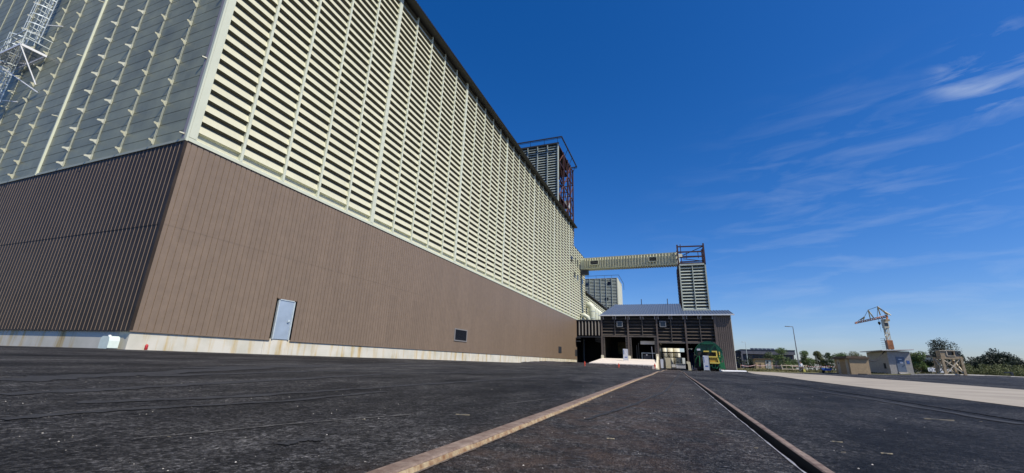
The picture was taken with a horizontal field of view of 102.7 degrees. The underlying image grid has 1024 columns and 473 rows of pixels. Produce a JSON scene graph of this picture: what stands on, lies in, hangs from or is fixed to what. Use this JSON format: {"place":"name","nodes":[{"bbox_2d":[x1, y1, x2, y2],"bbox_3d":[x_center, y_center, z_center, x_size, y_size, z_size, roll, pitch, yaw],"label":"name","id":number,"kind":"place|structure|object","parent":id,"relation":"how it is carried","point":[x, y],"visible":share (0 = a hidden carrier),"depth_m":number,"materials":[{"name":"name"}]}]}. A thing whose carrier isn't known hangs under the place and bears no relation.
{"place":"outdoors","nodes":[
{"label":"outdoors","id":0,"kind":"place"},
{"bbox_2d":[0,346,1023,472],"bbox_3d":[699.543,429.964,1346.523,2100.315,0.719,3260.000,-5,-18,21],"label":"ground","id":1,"kind":"structure","parent":0,"point":[664,436],"depth_m":2.72,"materials":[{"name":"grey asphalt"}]},
{"bbox_2d":[98,335,119,348],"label":"concrete block","id":2,"kind":"structure","parent":1,"relation":"on","point":[109,342],"depth_m":15.84,"materials":[{"name":"white concrete"}]},
{"bbox_2d":[0,391,388,419],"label":"road marking","id":3,"kind":"object","parent":1,"relation":"on","point":[43,415],"visible":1,"depth_m":2.65,"materials":[{"name":"grey paint"}]},
{"bbox_2d":[0,363,434,381],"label":"road marking","id":4,"kind":"object","parent":1,"relation":"on","point":[46,378],"visible":0.94,"depth_m":5.42,"materials":[{"name":"grey paint"}]},
{"bbox_2d":[140,418,356,437],"bbox_3d":[-1.287,1.004,2.172,0.042,0.003,1.104,-11,-21,37],"label":"road marking","id":5,"kind":"object","parent":1,"relation":"on","point":[248,427],"visible":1,"depth_m":2.10,"materials":[{"name":"grey paint"}]},
{"bbox_2d":[0,0,585,362],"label":"storage building","id":6,"kind":"structure","parent":1,"relation":"on","point":[349,178],"depth_m":24.66,"materials":[{"name":"metal"}]},
{"bbox_2d":[0,2,62,101],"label":"ladder landing","id":7,"kind":"object","parent":6,"relation":"attached to","point":[21,45],"visible":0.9,"depth_m":27.40,"materials":[{"name":"white paint"}]},
{"bbox_2d":[0,32,28,101],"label":"caged ladder","id":8,"kind":"object","parent":7,"relation":"attached to","point":[7,76],"visible":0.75,"depth_m":28.12,"materials":[{"name":"metal"}]},
{"bbox_2d":[22,0,57,45],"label":"caged ladder","id":9,"kind":"object","parent":7,"relation":"attached to","point":[46,16],"visible":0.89,"depth_m":28.34,"materials":[{"name":"metal"}]},
{"bbox_2d":[273,300,293,339],"bbox_3d":[-12.605,4.613,22.643,0.158,2.075,0.930,-5,-18,21],"label":"door","id":10,"kind":"structure","parent":6,"relation":"in","point":[285,311],"depth_m":22.64,"materials":[{"name":"metal"}]},
{"bbox_2d":[518,136,576,229],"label":"head tower","id":11,"kind":"structure","parent":6,"relation":"on","point":[550,163],"depth_m":93.05,"materials":[{"name":"grey"}]},
{"bbox_2d":[276,438,324,444],"bbox_3d":[-0.944,0.915,1.834,0.113,0.001,0.210,-11,-21,36],"label":"road marking","id":12,"kind":"object","parent":1,"relation":"on","point":[288,442],"visible":1,"depth_m":1.84,"materials":[{"name":"grey paint"}]},
{"bbox_2d":[77,376,548,402],"bbox_3d":[-0.900,2.289,6.423,0.372,0.009,8.737,-6,-19,26],"label":"road marking","id":13,"kind":"object","parent":1,"relation":"on","point":[154,399],"visible":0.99,"depth_m":3.57,"materials":[{"name":"grey paint"}]},
{"bbox_2d":[366,370,663,472],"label":"embedded rail","id":14,"kind":"object","parent":1,"relation":"on","point":[415,463],"visible":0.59,"depth_m":1.96,"materials":[{"name":"brown"}]},
{"bbox_2d":[414,378,642,472],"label":"dirt strip","id":15,"kind":"object","parent":1,"relation":"on","point":[505,435],"visible":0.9,"depth_m":2.03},
{"bbox_2d":[167,385,981,453],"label":"dry straw litter","id":16,"kind":"object","parent":1,"relation":"on","point":[714,432],"visible":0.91,"depth_m":2.31,"materials":[{"name":"beige plant"}]},
{"bbox_2d":[576,320,600,341],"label":"covered bridge","id":17,"kind":"structure","parent":1,"relation":"on","point":[588,329],"depth_m":90.50,"materials":[{"name":"grey metal"}]},
{"bbox_2d":[581,313,589,319],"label":"exhaust duct","id":18,"kind":"object","parent":17,"relation":"on","point":[586,316],"visible":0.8,"depth_m":95.95,"materials":[{"name":"white metal"}]},
{"bbox_2d":[584,339,600,362],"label":"passage backdrop wall","id":19,"kind":"structure","parent":1,"relation":"on","point":[592,347],"depth_m":96.69,"materials":[{"name":"black"}]},
{"bbox_2d":[585,291,607,314],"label":"storehouse","id":20,"kind":"structure","parent":1,"relation":"on","point":[596,303],"depth_m":114.09,"materials":[{"name":"yellow"}]},
{"bbox_2d":[586,302,595,319],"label":"exhaust duct","id":21,"kind":"object","parent":20,"relation":"attached to","point":[590,306],"visible":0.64,"depth_m":102.82,"materials":[{"name":"metal"}]},
{"bbox_2d":[595,307,597,319],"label":"exhaust duct","id":22,"kind":"object","parent":20,"relation":"attached to","point":[596,313],"visible":0.23,"depth_m":107.59,"materials":[{"name":"metal"}]},
{"bbox_2d":[585,275,623,308],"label":"louvred tower","id":23,"kind":"structure","parent":1,"relation":"on","point":[606,292],"depth_m":149.09,"materials":[{"name":"grey metal"}]},
{"bbox_2d":[589,357,658,368],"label":"concrete ramp","id":24,"kind":"structure","parent":1,"relation":"on","point":[647,362],"depth_m":57.70,"materials":[{"name":"white concrete"}]},
{"bbox_2d":[623,349,627,360],"bbox_3d":[16.315,17.014,58.810,0.810,1.715,0.300,-5,-18,21],"label":"roll up banner","id":25,"kind":"object","parent":24,"relation":"on","point":[625,354],"visible":0.97,"depth_m":58.83,"materials":[{"name":"grey plastic"}]},
{"bbox_2d":[585,372,679,418],"bbox_3d":[5.369,4.662,13.506,0.344,0.027,24.316,-5,-18,22],"label":"road marking","id":26,"kind":"object","parent":1,"relation":"on","point":[645,399],"visible":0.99,"depth_m":4.04,"materials":[{"name":"grey paint"}]},
{"bbox_2d":[599,299,736,370],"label":"loading shed","id":27,"kind":"structure","parent":1,"relation":"on","point":[667,325],"depth_m":61.83,"materials":[{"name":"black wood"}]},
{"bbox_2d":[617,321,622,326],"bbox_3d":[16.569,13.499,63.042,0.890,0.850,0.150,-5,-18,21],"label":"window","id":28,"kind":"structure","parent":27,"relation":"in","point":[619,323],"depth_m":62.99,"materials":[{"name":"grey glass"}]},
{"bbox_2d":[618,342,625,353],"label":"notice frame","id":29,"kind":"object","parent":27,"relation":"attached to","point":[621,346],"visible":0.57,"depth_m":71.14,"materials":[{"name":"black"}]},
{"bbox_2d":[640,337,654,344],"bbox_3d":[20.879,14.629,63.431,2.100,4.050,0.150,-5,-18,21],"label":"white awning panel","id":30,"kind":"object","parent":27,"relation":"hanging from","point":[648,342],"visible":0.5,"depth_m":62.82,"materials":[{"name":"white paint"}]},
{"bbox_2d":[659,321,665,326],"bbox_3d":[22.411,13.003,60.862,0.900,0.880,0.150,-5,-18,21],"label":"window","id":31,"kind":"structure","parent":27,"relation":"in","point":[662,323],"depth_m":60.82,"materials":[{"name":"grey glass"}]},
{"bbox_2d":[688,348,694,368],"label":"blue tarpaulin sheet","id":32,"kind":"object","parent":27,"relation":"hanging from","point":[691,356],"visible":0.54,"depth_m":72.71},
{"bbox_2d":[673,348,679,364],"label":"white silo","id":33,"kind":"object","parent":1,"relation":"on","point":[676,350],"visible":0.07,"depth_m":94.62,"materials":[{"name":"beige metal"}]},
{"bbox_2d":[676,358,682,363],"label":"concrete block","id":34,"kind":"object","parent":1,"relation":"on","point":[679,360],"visible":0.72,"depth_m":82.02,"materials":[{"name":"grey concrete"}]},
{"bbox_2d":[676,363,685,368],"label":"grey skip","id":35,"kind":"object","parent":1,"relation":"on","point":[680,365],"visible":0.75,"depth_m":79.69,"materials":[{"name":"grey metal"}]},
{"bbox_2d":[676,243,710,349],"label":"transfer tower","id":36,"kind":"structure","parent":1,"relation":"on","point":[692,285],"depth_m":83.51,"materials":[{"name":"grey metal"}]},
{"bbox_2d":[581,252,679,275],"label":"conveyor bridge","id":37,"kind":"structure","parent":36,"relation":"on","point":[657,260],"depth_m":93.17,"materials":[{"name":"beige metal"}]},
{"bbox_2d":[590,260,598,264],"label":"window","id":38,"kind":"structure","parent":37,"relation":"in","point":[592,262],"depth_m":98.33,"materials":[{"name":"grey glass"}]},
{"bbox_2d":[648,256,656,261],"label":"window","id":39,"kind":"structure","parent":37,"relation":"in","point":[654,258],"depth_m":89.49,"materials":[{"name":"grey glass"}]},
{"bbox_2d":[703,355,709,369],"bbox_3d":[23.570,15.387,49.688,0.750,1.834,0.300,-5,-18,21],"label":"roll up banner","id":40,"kind":"object","parent":1,"relation":"on","point":[706,362],"visible":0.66,"depth_m":49.70,"materials":[{"name":"grey plastic"}]},
{"bbox_2d":[694,341,725,370],"bbox_3d":[25.728,15.720,53.797,3.559,3.692,4.350,-5,-18,21],"label":"green machine","id":41,"kind":"object","parent":1,"relation":"on","point":[712,351],"visible":0.98,"depth_m":52.41,"materials":[{"name":"paint"}]},
{"bbox_2d":[678,370,834,472],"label":"embedded rail","id":42,"kind":"object","parent":1,"relation":"on","point":[803,462],"visible":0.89,"depth_m":2.30,"materials":[{"name":"black"}]},
{"bbox_2d":[785,326,799,370],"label":"street lamp","id":43,"kind":"object","parent":1,"relation":"on","point":[795,346],"visible":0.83,"depth_m":66.94,"materials":[{"name":"grey metal"}]},
{"bbox_2d":[820,368,831,372],"bbox_3d":[48.847,20.799,63.457,1.907,0.770,0.600,-5,-18,21],"label":"wheelbarrow","id":44,"kind":"object","parent":1,"relation":"on","point":[826,369],"visible":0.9,"depth_m":63.34,"materials":[{"name":"blue metal"}]},
{"bbox_2d":[831,356,870,373],"bbox_3d":[50.155,19.225,60.681,2.700,2.770,6.500,-5,-18,21],"label":"tan hut","id":45,"kind":"object","parent":1,"relation":"on","point":[851,364],"visible":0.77,"depth_m":58.31,"materials":[{"name":"beige"}]},
{"bbox_2d":[737,368,1023,376],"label":"grass verge","id":46,"kind":"object","parent":1,"relation":"on","point":[804,372],"depth_m":64.80,"materials":[{"name":"green plant"}]},
{"bbox_2d":[746,359,753,367],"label":"broadleaf tree","id":47,"kind":"object","parent":46,"relation":"on","point":[750,365],"visible":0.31,"depth_m":99.55,"materials":[{"name":"green plant"}]},
{"bbox_2d":[751,358,773,368],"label":"tan hut","id":48,"kind":"object","parent":46,"relation":"on","point":[761,362],"visible":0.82,"depth_m":84.66,"materials":[{"name":"beige"}]},
{"bbox_2d":[765,360,771,368],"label":"door","id":49,"kind":"structure","parent":48,"relation":"in","point":[769,364],"depth_m":84.21,"materials":[{"name":"grey metal"}]},
{"bbox_2d":[735,348,795,368],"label":"dark flat building","id":50,"kind":"structure","parent":46,"relation":"on","point":[741,354],"depth_m":118.52,"materials":[{"name":"grey metal"}]},
{"bbox_2d":[763,352,776,366],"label":"broadleaf tree","id":51,"kind":"object","parent":46,"relation":"on","point":[767,356],"visible":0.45,"depth_m":92.44,"materials":[{"name":"green plant"}]},
{"bbox_2d":[771,347,798,368],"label":"broadleaf tree","id":52,"kind":"object","parent":46,"relation":"on","point":[778,350],"visible":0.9,"depth_m":88.69,"materials":[{"name":"green plant"}]},
{"bbox_2d":[740,364,832,369],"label":"tape fence","id":53,"kind":"object","parent":46,"relation":"on","point":[786,366],"visible":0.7,"depth_m":74.97,"materials":[{"name":"white paint"}]},
{"bbox_2d":[781,364,807,369],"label":"timber barrier","id":54,"kind":"object","parent":46,"relation":"on","point":[793,365],"visible":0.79,"depth_m":71.98,"materials":[{"name":"grey wood"}]},
{"bbox_2d":[799,350,816,368],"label":"broadleaf tree","id":55,"kind":"object","parent":46,"relation":"on","point":[805,360],"visible":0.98,"depth_m":90.60,"materials":[{"name":"green plant"}]},
{"bbox_2d":[813,351,828,369],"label":"broadleaf tree","id":56,"kind":"object","parent":46,"relation":"on","point":[818,355],"visible":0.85,"depth_m":92.52,"materials":[{"name":"green plant"}]},
{"bbox_2d":[736,357,920,372],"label":"understorey","id":57,"kind":"object","parent":46,"relation":"on","point":[799,363],"visible":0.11,"depth_m":113.86,"materials":[{"name":"green plant"}]},
{"bbox_2d":[822,352,835,369],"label":"broadleaf tree","id":58,"kind":"object","parent":46,"relation":"on","point":[826,356],"visible":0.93,"depth_m":88.22,"materials":[{"name":"green plant"}]},
{"bbox_2d":[832,352,847,356],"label":"broadleaf tree","id":59,"kind":"object","parent":46,"relation":"on","point":[839,354],"visible":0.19,"depth_m":90.48,"materials":[{"name":"green plant"}]},
{"bbox_2d":[848,351,860,355],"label":"broadleaf tree","id":60,"kind":"object","parent":46,"relation":"on","point":[851,352],"visible":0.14,"depth_m":96.20,"materials":[{"name":"green plant"}]},
{"bbox_2d":[855,306,893,349],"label":"tower crane","id":61,"kind":"object","parent":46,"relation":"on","point":[889,341],"visible":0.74,"depth_m":131.29,"materials":[{"name":"beige paint"}]},
{"bbox_2d":[909,352,919,372],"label":"broadleaf tree","id":62,"kind":"object","parent":46,"relation":"on","point":[914,368],"visible":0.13,"depth_m":77.54,"materials":[{"name":"green plant"}]},
{"bbox_2d":[911,351,929,372],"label":"broadleaf tree","id":63,"kind":"object","parent":46,"relation":"on","point":[917,358],"visible":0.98,"depth_m":76.07,"materials":[{"name":"green plant"}]},
{"bbox_2d":[920,359,933,372],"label":"broadleaf tree","id":64,"kind":"object","parent":46,"relation":"on","point":[926,362],"visible":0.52,"depth_m":77.75,"materials":[{"name":"green plant"}]},
{"bbox_2d":[925,337,967,373],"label":"broadleaf tree","id":65,"kind":"object","parent":46,"relation":"on","point":[931,352],"visible":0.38,"depth_m":76.61,"materials":[{"name":"green plant"}]},
{"bbox_2d":[961,348,1023,375],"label":"hedge","id":66,"kind":"object","parent":46,"relation":"on","point":[992,358],"visible":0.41,"depth_m":78.72,"materials":[{"name":"green plant"}]},
{"bbox_2d":[961,363,1023,375],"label":"bramble thicket","id":67,"kind":"object","parent":46,"relation":"on","point":[996,370],"visible":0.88,"depth_m":71.23,"materials":[{"name":"green plant"}]},
{"bbox_2d":[860,349,913,373],"bbox_3d":[59.908,20.251,65.293,3.850,4.200,8.550,-5,-18,21],"label":"concrete hut","id":68,"kind":"object","parent":1,"relation":"on","point":[893,361],"visible":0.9,"depth_m":62.51,"materials":[{"name":"white paint"}]},
{"bbox_2d":[895,357,906,371],"bbox_3d":[58.832,19.334,61.905,1.010,2.130,0.070,-5,-18,21],"label":"door","id":69,"kind":"structure","parent":68,"relation":"in","point":[901,365],"depth_m":61.90,"materials":[{"name":"white paint"}]},
{"bbox_2d":[771,384,1023,423],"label":"road marking","id":70,"kind":"object","parent":1,"relation":"on","point":[919,407],"visible":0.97,"depth_m":4.68,"materials":[{"name":"grey paint"}]},
{"bbox_2d":[917,355,937,372],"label":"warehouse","id":71,"kind":"structure","parent":1,"relation":"on","point":[929,357],"depth_m":147.91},
{"bbox_2d":[933,350,966,374],"bbox_3d":[62.743,18.141,58.736,2.735,3.448,1.880,-5,-18,21],"label":"stilt cabin","id":72,"kind":"object","parent":1,"relation":"on","point":[952,355],"visible":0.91,"depth_m":58.48,"materials":[{"name":"beige wood"}]},
{"bbox_2d":[910,374,1018,376],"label":"kerb","id":73,"kind":"structure","parent":1,"relation":"on","point":[957,374],"depth_m":58.03,"materials":[{"name":"concrete"}]},
{"bbox_2d":[523,361,651,368],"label":"terrain","id":74,"kind":"structure","parent":0,"point":[600,365],"depth_m":55.88,"materials":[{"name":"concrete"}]},
{"bbox_2d":[643,354,650,358],"bbox_3d":[20.278,18.049,61.393,1.100,0.710,0.290,-5,-18,21],"label":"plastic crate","id":75,"kind":"object","parent":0,"point":[646,356],"visible":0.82,"depth_m":61.31,"materials":[{"name":"grey plastic"}]},
{"bbox_2d":[662,348,666,367],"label":"white silo","id":76,"kind":"object","parent":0,"point":[664,355],"visible":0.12,"depth_m":93.61,"materials":[{"name":"beige metal"}]},
{"bbox_2d":[665,357,672,367],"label":"cream wall panel","id":77,"kind":"structure","parent":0,"point":[669,362],"depth_m":82.09,"materials":[{"name":"concrete"}]},
{"bbox_2d":[667,348,673,363],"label":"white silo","id":78,"kind":"object","parent":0,"point":[669,349],"visible":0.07,"depth_m":94.30,"materials":[{"name":"beige metal"}]},
{"bbox_2d":[416,0,1023,373],"label":"sky","id":79,"kind":"structure","parent":0,"point":[831,162],"materials":[{"name":"blue"}]},
{"bbox_2d":[748,371,1023,406],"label":"pavement","id":80,"kind":"structure","parent":0,"point":[1012,397],"depth_m":11.75,"materials":[{"name":"concrete"}]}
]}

